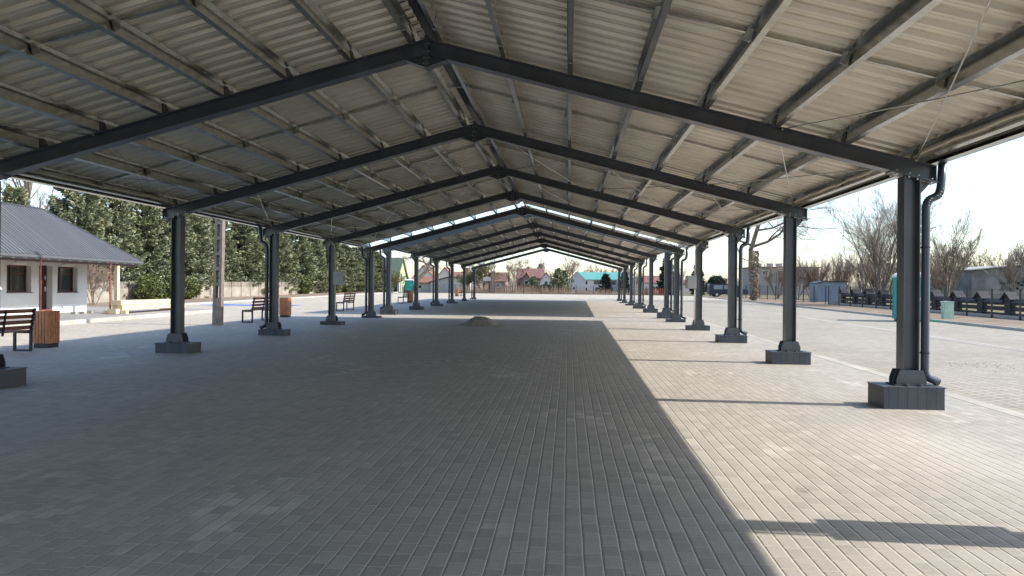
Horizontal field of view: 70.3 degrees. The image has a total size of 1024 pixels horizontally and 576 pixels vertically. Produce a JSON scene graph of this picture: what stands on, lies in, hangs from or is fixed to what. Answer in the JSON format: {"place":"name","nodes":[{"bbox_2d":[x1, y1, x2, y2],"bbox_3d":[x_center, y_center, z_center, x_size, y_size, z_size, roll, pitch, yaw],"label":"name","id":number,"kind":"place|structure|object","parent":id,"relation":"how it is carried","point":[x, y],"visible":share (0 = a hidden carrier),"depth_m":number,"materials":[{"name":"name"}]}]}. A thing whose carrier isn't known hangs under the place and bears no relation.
{"place":"outdoors","nodes":[
{"label":"outdoors","id":0,"kind":"place"},
{"bbox_2d":[0,307,209,320],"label":"building platform","id":1,"kind":"structure","parent":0,"point":[98,312],"depth_m":31.14,"materials":[{"name":"concrete"}]},
{"bbox_2d":[38,259,42,310],"bbox_3d":[-17.791,0.021,27.446,0.140,2.225,0.220,0,0,4],"label":"steel prop","id":2,"kind":"object","parent":1,"relation":"on","point":[40,281],"visible":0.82,"depth_m":27.43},
{"bbox_2d":[0,202,143,315],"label":"white building","id":3,"kind":"structure","parent":1,"relation":"on","point":[66,252],"depth_m":30.17,"materials":[{"name":"paint"}]},
{"bbox_2d":[6,265,32,292],"bbox_3d":[-20.006,-0.361,29.403,0.325,1.120,1.400,0,0,4],"label":"window","id":4,"kind":"structure","parent":3,"relation":"in","point":[16,274],"depth_m":29.56,"materials":[{"name":"brown wood"}]},
{"bbox_2d":[39,265,46,308],"bbox_3d":[-20.053,-0.023,30.901,0.095,1.873,0.798,0,0,4],"label":"door","id":5,"kind":"structure","parent":3,"relation":"in","point":[43,268],"depth_m":31.12,"materials":[{"name":"brown wood"}]},
{"bbox_2d":[57,267,78,292],"bbox_3d":[-19.786,-0.364,32.239,0.325,1.150,1.370,0,0,4],"label":"window","id":6,"kind":"structure","parent":3,"relation":"in","point":[65,274],"depth_m":32.39,"materials":[{"name":"brown wood"}]},
{"bbox_2d":[104,310,128,313],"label":"timber block","id":7,"kind":"structure","parent":1,"relation":"on","point":[122,311],"depth_m":31.14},
{"bbox_2d":[117,303,169,309],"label":"timber beam","id":8,"kind":"structure","parent":7,"relation":"on","point":[136,307],"depth_m":32.84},
{"bbox_2d":[116,299,169,304],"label":"timber beam","id":9,"kind":"structure","parent":8,"relation":"on","point":[140,302],"depth_m":32.72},
{"bbox_2d":[0,312,293,346],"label":"yard paving","id":10,"kind":"structure","parent":0,"point":[70,331],"depth_m":25.61,"materials":[{"name":"concrete"}]},
{"bbox_2d":[87,292,382,306],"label":"verge","id":11,"kind":"structure","parent":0,"point":[106,304],"depth_m":62.80,"materials":[{"name":"soil"}]},
{"bbox_2d":[87,264,113,304],"bbox_3d":[-25.501,-0.479,44.291,3.246,3.113,3.305,0,0,4],"label":"brushwood","id":12,"kind":"object","parent":11,"relation":"on","point":[94,278],"visible":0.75,"depth_m":44.17,"materials":[{"name":"brown plant"}]},
{"bbox_2d":[133,274,165,299],"bbox_3d":[-26.488,-0.020,53.278,1.886,2.125,3.100,0,0,4],"label":"shrub","id":13,"kind":"object","parent":11,"relation":"on","point":[155,285],"visible":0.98,"depth_m":52.60,"materials":[{"name":"green plant"}]},
{"bbox_2d":[151,268,170,298],"bbox_3d":[-26.371,-0.275,55.711,2.098,2.605,3.012,0,0,28],"label":"shrub","id":14,"kind":"object","parent":11,"relation":"on","point":[165,275],"visible":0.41,"depth_m":55.04,"materials":[{"name":"green plant"}]},
{"bbox_2d":[185,275,202,298],"bbox_3d":[-26.155,-0.042,58.634,1.940,2.044,2.719,0,0,4],"label":"shrub","id":15,"kind":"object","parent":11,"relation":"on","point":[193,288],"visible":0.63,"depth_m":58.32,"materials":[{"name":"green plant"}]},
{"bbox_2d":[298,274,313,293],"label":"shrub","id":16,"kind":"object","parent":11,"relation":"on","point":[308,281],"visible":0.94,"depth_m":85.06,"materials":[{"name":"green plant"}]},
{"bbox_2d":[185,296,426,312],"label":"yard paving","id":17,"kind":"structure","parent":0,"point":[317,303],"depth_m":50.48,"materials":[{"name":"concrete"}]},
{"bbox_2d":[0,298,1023,575],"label":"paved floor","id":18,"kind":"structure","parent":0,"point":[570,438],"depth_m":7.02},
{"bbox_2d":[0,308,35,350],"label":"bench","id":19,"kind":"object","parent":18,"relation":"on","point":[14,330],"visible":0.99,"depth_m":16.35,"materials":[{"name":"wood"}]},
{"bbox_2d":[33,310,59,347],"bbox_3d":[-11.224,0.990,17.538,0.412,0.885,0.412,0,0,4],"label":"litter bin","id":20,"kind":"object","parent":18,"relation":"on","point":[46,330],"visible":0.94,"depth_m":17.35,"materials":[{"name":"brown wood"}]},
{"bbox_2d":[212,219,224,324],"bbox_3d":[-10.668,-3.137,26.606,0.442,9.000,0.220,0,0,4],"label":"concrete pole","id":21,"kind":"object","parent":18,"relation":"on","point":[218,303],"visible":0.34,"depth_m":26.51,"materials":[{"name":"concrete"}]},
{"bbox_2d":[242,297,268,322],"bbox_3d":[-10.168,0.852,29.186,0.525,0.990,1.870,0,0,4],"label":"bench","id":22,"kind":"object","parent":18,"relation":"on","point":[253,308],"visible":0.64,"depth_m":28.61,"materials":[{"name":"black metal"}]},
{"bbox_2d":[279,298,290,316],"bbox_3d":[-10.213,0.875,32.786,0.412,0.885,0.412,0,0,4],"label":"litter bin","id":23,"kind":"object","parent":18,"relation":"on","point":[284,307],"visible":1,"depth_m":32.59,"materials":[{"name":"brown wood"}]},
{"bbox_2d":[336,293,355,310],"bbox_3d":[-9.276,0.766,40.687,0.525,0.990,1.900,0,0,4],"label":"bench","id":24,"kind":"object","parent":18,"relation":"on","point":[352,295],"visible":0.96,"depth_m":40.67,"materials":[{"name":"black metal"}]},
{"bbox_2d":[456,316,504,326],"bbox_3d":[-1.246,1.275,28.149,2.046,0.379,1.562,0,0,4],"label":"sand pile","id":25,"kind":"object","parent":18,"relation":"on","point":[479,321],"visible":0.98,"depth_m":27.80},
{"bbox_2d":[0,0,1023,409],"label":"market shed","id":26,"kind":"structure","parent":18,"relation":"on","point":[364,124],"depth_m":10.80,"materials":[{"name":"metal"}]},
{"bbox_2d":[328,239,345,320],"bbox_3d":[-6.684,-0.312,27.727,0.583,3.093,0.436,0,0,4],"label":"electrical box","id":27,"kind":"object","parent":26,"relation":"on","point":[339,277],"visible":1,"depth_m":27.53,"materials":[{"name":"grey plastic"}]},
{"bbox_2d":[685,240,702,324],"bbox_3d":[6.677,-0.205,26.692,0.583,3.093,0.436,0,0,4],"label":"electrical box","id":28,"kind":"object","parent":26,"relation":"on","point":[690,282],"visible":1,"depth_m":26.50,"materials":[{"name":"grey plastic"}]},
{"bbox_2d":[379,205,677,318],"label":"market shed","id":29,"kind":"structure","parent":18,"relation":"on","point":[480,243],"depth_m":44.80,"materials":[{"name":"metal"}]},
{"bbox_2d":[0,136,1023,290],"label":"sky","id":30,"kind":"structure","parent":0,"point":[990,181],"materials":[{"name":"white"}]},
{"bbox_2d":[339,292,727,300],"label":"yard paving","id":31,"kind":"structure","parent":0,"point":[548,296],"depth_m":85.10,"materials":[{"name":"concrete"}]},
{"bbox_2d":[398,226,454,290],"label":"bare tree","id":32,"kind":"object","parent":31,"relation":"on","point":[427,269],"visible":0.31,"depth_m":100.19,"materials":[{"name":"brown plant"}]},
{"bbox_2d":[476,289,1023,313],"bbox_3d":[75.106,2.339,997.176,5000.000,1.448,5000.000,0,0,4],"label":"ground","id":33,"kind":"structure","parent":0,"point":[806,297],"depth_m":92.44,"materials":[{"name":"beige plant"}]},
{"bbox_2d":[1,183,30,205],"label":"spruce","id":34,"kind":"object","parent":33,"relation":"on","point":[15,195],"visible":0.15,"depth_m":46.63,"materials":[{"name":"green plant"}]},
{"bbox_2d":[1,178,83,210],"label":"bare tree","id":35,"kind":"object","parent":33,"relation":"on","point":[28,186],"visible":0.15,"depth_m":52.91,"materials":[{"name":"grey plant"}]},
{"bbox_2d":[47,187,131,299],"bbox_3d":[-30.343,-3.983,50.523,6.524,10.719,6.727,0,0,4],"label":"spruce","id":36,"kind":"object","parent":33,"relation":"on","point":[95,218],"visible":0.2,"depth_m":50.02,"materials":[{"name":"green plant"}]},
{"bbox_2d":[0,309,211,326],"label":"kerb","id":37,"kind":"structure","parent":33,"relation":"on","point":[81,321],"depth_m":28.92,"materials":[{"name":"concrete"}]},
{"bbox_2d":[87,197,156,283],"bbox_3d":[-30.059,-4.128,54.145,5.672,10.581,5.795,0,0,4],"label":"spruce","id":38,"kind":"object","parent":33,"relation":"on","point":[121,227],"visible":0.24,"depth_m":53.99,"materials":[{"name":"green plant"}]},
{"bbox_2d":[122,203,170,281],"bbox_3d":[-29.240,-4.298,57.853,5.502,10.947,5.769,0,0,4],"label":"spruce","id":39,"kind":"object","parent":33,"relation":"on","point":[151,224],"visible":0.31,"depth_m":57.27,"materials":[{"name":"green plant"}]},
{"bbox_2d":[136,208,209,296],"bbox_3d":[-29.328,-3.983,61.319,6.984,10.213,6.806,0,0,-37],"label":"spruce","id":40,"kind":"object","parent":33,"relation":"on","point":[190,257],"visible":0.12,"depth_m":61.22,"materials":[{"name":"green plant"}]},
{"bbox_2d":[169,214,219,297],"bbox_3d":[-28.517,-4.151,64.539,6.183,10.873,6.375,0,0,33],"label":"spruce","id":41,"kind":"object","parent":33,"relation":"on","point":[200,229],"visible":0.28,"depth_m":63.99,"materials":[{"name":"green plant"}]},
{"bbox_2d":[87,280,327,302],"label":"concrete fence","id":42,"kind":"object","parent":33,"relation":"on","point":[240,288],"visible":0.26,"depth_m":67.01,"materials":[{"name":"concrete"}]},
{"bbox_2d":[189,215,233,290],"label":"spruce","id":43,"kind":"object","parent":33,"relation":"on","point":[212,229],"visible":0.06,"depth_m":68.31,"materials":[{"name":"green plant"}]},
{"bbox_2d":[210,218,247,281],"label":"spruce","id":44,"kind":"object","parent":33,"relation":"on","point":[230,252],"visible":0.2,"depth_m":71.41,"materials":[{"name":"green plant"}]},
{"bbox_2d":[228,221,264,294],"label":"spruce","id":45,"kind":"object","parent":33,"relation":"on","point":[247,244],"visible":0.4,"depth_m":74.29,"materials":[{"name":"green plant"}]},
{"bbox_2d":[241,226,281,286],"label":"spruce","id":46,"kind":"object","parent":33,"relation":"on","point":[263,248],"visible":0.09,"depth_m":78.22,"materials":[{"name":"green plant"}]},
{"bbox_2d":[266,232,301,292],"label":"spruce","id":47,"kind":"object","parent":33,"relation":"on","point":[285,264],"visible":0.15,"depth_m":82.04,"materials":[{"name":"green plant"}]},
{"bbox_2d":[185,292,397,304],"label":"kerb","id":48,"kind":"structure","parent":33,"relation":"on","point":[263,299],"depth_m":57.09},
{"bbox_2d":[280,233,305,287],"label":"spruce","id":49,"kind":"object","parent":33,"relation":"on","point":[287,235],"visible":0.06,"depth_m":85.53,"materials":[{"name":"green plant"}]},
{"bbox_2d":[288,233,323,292],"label":"spruce","id":50,"kind":"object","parent":33,"relation":"on","point":[302,250],"visible":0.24,"depth_m":88.64,"materials":[{"name":"green plant"}]},
{"bbox_2d":[298,237,328,292],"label":"spruce","id":51,"kind":"object","parent":33,"relation":"on","point":[319,253],"visible":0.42,"depth_m":91.87,"materials":[{"name":"green plant"}]},
{"bbox_2d":[311,240,347,292],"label":"spruce","id":52,"kind":"object","parent":33,"relation":"on","point":[337,262],"visible":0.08,"depth_m":95.26,"materials":[{"name":"green plant"}]},
{"bbox_2d":[327,243,358,292],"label":"spruce","id":53,"kind":"object","parent":33,"relation":"on","point":[344,265],"visible":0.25,"depth_m":98.79,"materials":[{"name":"green plant"}]},
{"bbox_2d":[338,244,367,291],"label":"spruce","id":54,"kind":"object","parent":33,"relation":"on","point":[350,254],"visible":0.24,"depth_m":102.31,"materials":[{"name":"green plant"}]},
{"bbox_2d":[351,246,367,291],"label":"spruce","id":55,"kind":"object","parent":33,"relation":"on","point":[358,254],"visible":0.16,"depth_m":106.12,"materials":[{"name":"green plant"}]},
{"bbox_2d":[357,247,385,290],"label":"spruce","id":56,"kind":"object","parent":33,"relation":"on","point":[377,287],"visible":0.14,"depth_m":109.38,"materials":[{"name":"green plant"}]},
{"bbox_2d":[367,251,394,291],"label":"spruce","id":57,"kind":"object","parent":33,"relation":"on","point":[378,258],"visible":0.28,"depth_m":112.59,"materials":[{"name":"green plant"}]},
{"bbox_2d":[377,258,408,291],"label":"house","id":58,"kind":"structure","parent":33,"relation":"on","point":[397,265],"depth_m":122.25,"materials":[{"name":"green paint"}]},
{"bbox_2d":[391,270,406,290],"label":"thicket shrub","id":59,"kind":"object","parent":33,"relation":"on","point":[395,280],"visible":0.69,"depth_m":113.98,"materials":[{"name":"grey plant"}]},
{"bbox_2d":[411,276,434,291],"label":"house","id":60,"kind":"structure","parent":33,"relation":"on","point":[424,282],"depth_m":123.54,"materials":[{"name":"white"}]},
{"bbox_2d":[429,276,450,291],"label":"lean to shed","id":61,"kind":"object","parent":33,"relation":"on","point":[443,281],"visible":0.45,"depth_m":122.24,"materials":[{"name":"grey metal"}]},
{"bbox_2d":[454,268,472,292],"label":"garage","id":62,"kind":"structure","parent":33,"relation":"on","point":[456,285],"depth_m":121.59,"materials":[{"name":"white brick"}]},
{"bbox_2d":[458,261,501,292],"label":"bare tree","id":63,"kind":"object","parent":33,"relation":"on","point":[480,274],"visible":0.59,"depth_m":113.07,"materials":[{"name":"brown plant"}]},
{"bbox_2d":[487,272,509,291],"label":"house","id":64,"kind":"structure","parent":33,"relation":"on","point":[503,281],"depth_m":147.78,"materials":[{"name":"red brick"}]},
{"bbox_2d":[495,256,532,292],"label":"bare tree","id":65,"kind":"object","parent":33,"relation":"on","point":[512,273],"visible":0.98,"depth_m":108.61,"materials":[{"name":"brown plant"}]},
{"bbox_2d":[519,272,530,291],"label":"house","id":66,"kind":"structure","parent":33,"relation":"on","point":[524,280],"depth_m":173.79,"materials":[{"name":"red brick"}]},
{"bbox_2d":[516,267,544,291],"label":"house","id":67,"kind":"structure","parent":33,"relation":"on","point":[538,273],"depth_m":178.52,"materials":[{"name":"red brick"}]},
{"bbox_2d":[525,276,539,292],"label":"spruce","id":68,"kind":"object","parent":33,"relation":"on","point":[532,280],"visible":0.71,"depth_m":131.58,"materials":[{"name":"green plant"}]},
{"bbox_2d":[400,292,691,295],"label":"kerb","id":69,"kind":"structure","parent":33,"relation":"on","point":[545,293],"depth_m":104.03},
{"bbox_2d":[549,268,565,292],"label":"spruce","id":70,"kind":"object","parent":33,"relation":"on","point":[557,277],"visible":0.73,"depth_m":130.33,"materials":[{"name":"green plant"}]},
{"bbox_2d":[459,284,656,294],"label":"dry scrub","id":71,"kind":"object","parent":33,"relation":"on","point":[553,290],"visible":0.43,"depth_m":106.96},
{"bbox_2d":[421,284,711,295],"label":"panel fence","id":72,"kind":"object","parent":33,"relation":"on","point":[482,287],"visible":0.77,"depth_m":104.72,"materials":[{"name":"wood"}]},
{"bbox_2d":[558,256,581,291],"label":"bare tree","id":73,"kind":"object","parent":33,"relation":"on","point":[571,269],"visible":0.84,"depth_m":165.12,"materials":[{"name":"brown plant"}]},
{"bbox_2d":[568,272,585,291],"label":"house","id":74,"kind":"structure","parent":33,"relation":"on","point":[579,280],"depth_m":193.71,"materials":[{"name":"white"}]},
{"bbox_2d":[575,272,621,291],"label":"house","id":75,"kind":"structure","parent":33,"relation":"on","point":[592,279],"depth_m":198.01,"materials":[{"name":"teal"}]},
{"bbox_2d":[598,273,613,293],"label":"spruce","id":76,"kind":"object","parent":33,"relation":"on","point":[605,279],"visible":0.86,"depth_m":118.77,"materials":[{"name":"green plant"}]},
{"bbox_2d":[408,275,891,292],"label":"distant wood","id":77,"kind":"object","parent":33,"relation":"on","point":[853,285],"visible":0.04,"depth_m":335.10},
{"bbox_2d":[642,276,669,292],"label":"house","id":78,"kind":"structure","parent":33,"relation":"on","point":[646,280],"depth_m":165.05,"materials":[{"name":"red tile"}]},
{"bbox_2d":[655,257,673,294],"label":"spruce","id":79,"kind":"object","parent":33,"relation":"on","point":[660,283],"visible":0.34,"depth_m":106.70,"materials":[{"name":"green plant"}]},
{"bbox_2d":[704,275,726,295],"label":"bush","id":80,"kind":"object","parent":33,"relation":"on","point":[716,279],"visible":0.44,"depth_m":108.44,"materials":[{"name":"green plant"}]},
{"bbox_2d":[642,201,846,300],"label":"bare tree","id":81,"kind":"object","parent":33,"relation":"on","point":[753,267],"visible":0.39,"depth_m":72.90,"materials":[{"name":"brown plant"}]},
{"bbox_2d":[762,260,782,296],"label":"thicket shrub","id":82,"kind":"object","parent":33,"relation":"on","point":[777,278],"visible":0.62,"depth_m":90.67,"materials":[{"name":"brown plant"}]},
{"bbox_2d":[742,263,820,294],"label":"flat roofed block","id":83,"kind":"structure","parent":33,"relation":"on","point":[762,283],"depth_m":143.56,"materials":[{"name":"grey concrete"}]},
{"bbox_2d":[796,251,814,298],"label":"thicket shrub","id":84,"kind":"object","parent":33,"relation":"on","point":[798,269],"visible":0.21,"depth_m":86.20,"materials":[{"name":"brown plant"}]},
{"bbox_2d":[797,257,830,298],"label":"thicket shrub","id":85,"kind":"object","parent":33,"relation":"on","point":[814,274],"visible":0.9,"depth_m":85.04,"materials":[{"name":"brown plant"}]},
{"bbox_2d":[797,254,836,287],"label":"thicket shrub","id":86,"kind":"object","parent":33,"relation":"on","point":[823,278],"visible":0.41,"depth_m":86.89,"materials":[{"name":"brown plant"}]},
{"bbox_2d":[628,300,1023,418],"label":"edge strip","id":87,"kind":"object","parent":33,"relation":"on","point":[989,405],"visible":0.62,"depth_m":13.55,"materials":[{"name":"concrete"}]},
{"bbox_2d":[810,281,847,301],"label":"garden shed","id":88,"kind":"structure","parent":33,"relation":"on","point":[833,287],"depth_m":71.79,"materials":[{"name":"grey metal"}]},
{"bbox_2d":[823,285,830,301],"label":"door","id":89,"kind":"structure","parent":88,"relation":"in","point":[823,285],"depth_m":71.78,"materials":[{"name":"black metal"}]},
{"bbox_2d":[822,251,852,280],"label":"thicket shrub","id":90,"kind":"object","parent":33,"relation":"on","point":[837,273],"visible":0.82,"depth_m":83.74,"materials":[{"name":"brown plant"}]},
{"bbox_2d":[820,250,860,288],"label":"thicket shrub","id":91,"kind":"object","parent":33,"relation":"on","point":[851,267],"visible":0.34,"depth_m":85.19,"materials":[{"name":"brown plant"}]},
{"bbox_2d":[692,295,1023,330],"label":"kerb","id":92,"kind":"structure","parent":33,"relation":"on","point":[975,324],"depth_m":39.26,"materials":[{"name":"concrete"}]},
{"bbox_2d":[693,301,1023,351],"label":"edge strip","id":93,"kind":"object","parent":33,"relation":"on","point":[894,330],"visible":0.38,"depth_m":27.51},
{"bbox_2d":[845,250,873,298],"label":"thicket shrub","id":94,"kind":"object","parent":33,"relation":"on","point":[857,277],"visible":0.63,"depth_m":81.79,"materials":[{"name":"brown plant"}]},
{"bbox_2d":[863,255,885,298],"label":"thicket shrub","id":95,"kind":"object","parent":33,"relation":"on","point":[872,279],"visible":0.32,"depth_m":82.04,"materials":[{"name":"brown plant"}]},
{"bbox_2d":[813,187,945,303],"bbox_3d":[30.606,-3.621,60.223,10.290,10.344,10.906,0,0,4],"label":"bare tree","id":96,"kind":"object","parent":33,"relation":"on","point":[868,239],"visible":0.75,"depth_m":59.35,"materials":[{"name":"brown plant"}]},
{"bbox_2d":[930,263,956,291],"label":"thicket shrub","id":97,"kind":"object","parent":33,"relation":"on","point":[939,282],"visible":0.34,"depth_m":78.47,"materials":[{"name":"brown plant"}]},
{"bbox_2d":[920,206,992,296],"bbox_3d":[34.805,-2.416,57.486,5.433,8.027,5.015,0,0,-40],"label":"bare tree","id":98,"kind":"object","parent":33,"relation":"on","point":[955,253],"visible":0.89,"depth_m":56.85,"materials":[{"name":"brown plant"}]},
{"bbox_2d":[930,264,1023,298],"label":"block building","id":99,"kind":"structure","parent":33,"relation":"on","point":[975,278],"depth_m":84.04,"materials":[{"name":"concrete"}]},
{"bbox_2d":[956,249,998,266],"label":"bare tree","id":100,"kind":"object","parent":33,"relation":"on","point":[974,264],"visible":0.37,"depth_m":110.55,"materials":[{"name":"brown plant"}]},
{"bbox_2d":[979,242,1023,265],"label":"bare tree","id":101,"kind":"object","parent":33,"relation":"on","point":[988,259],"visible":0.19,"depth_m":113.74,"materials":[{"name":"brown plant"}]},
{"bbox_2d":[982,239,1023,306],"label":"bare tree","id":102,"kind":"object","parent":33,"relation":"on","point":[1011,264],"visible":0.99,"depth_m":63.73,"materials":[{"name":"brown plant"}]},
{"bbox_2d":[635,300,1023,412],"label":"parking paving","id":103,"kind":"structure","parent":0,"point":[872,349],"depth_m":18.60,"materials":[{"name":"concrete"}]},
{"bbox_2d":[702,301,1023,348],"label":"parking paving","id":104,"kind":"structure","parent":0,"point":[1002,337],"depth_m":30.96,"materials":[{"name":"concrete"}]},
{"bbox_2d":[892,272,930,320],"bbox_3d":[19.087,0.425,34.829,1.520,2.350,1.252,0,0,24],"label":"portable toilet","id":105,"kind":"object","parent":104,"relation":"on","point":[894,290],"visible":0.06,"depth_m":34.57,"materials":[{"name":"teal plastic"}]},
{"bbox_2d":[707,296,1023,327],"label":"verge","id":106,"kind":"structure","parent":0,"point":[992,321],"depth_m":45.31,"materials":[{"name":"concrete"}]},
{"bbox_2d":[707,284,747,296],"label":"parked van","id":107,"kind":"object","parent":106,"relation":"on","point":[715,290],"visible":0.62,"depth_m":94.75,"materials":[{"name":"blue paint"}]},
{"bbox_2d":[737,285,825,303],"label":"panel fence","id":108,"kind":"object","parent":106,"relation":"on","point":[813,294],"visible":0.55,"depth_m":76.41,"materials":[{"name":"black metal"}]},
{"bbox_2d":[828,286,1023,320],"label":"panel fence","id":109,"kind":"object","parent":106,"relation":"on","point":[992,315],"visible":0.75,"depth_m":43.78,"materials":[{"name":"black metal"}]},
{"bbox_2d":[840,288,1023,316],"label":"roofed plank fence","id":110,"kind":"object","parent":106,"relation":"on","point":[1010,310],"visible":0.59,"depth_m":46.16,"materials":[{"name":"black wood"}]},
{"bbox_2d":[940,301,953,318],"bbox_3d":[22.542,1.127,37.671,0.540,0.910,0.380,0,0,4],"label":"electrical cabinet","id":111,"kind":"object","parent":106,"relation":"on","point":[947,309],"visible":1,"depth_m":37.51,"materials":[{"name":"green plastic"}]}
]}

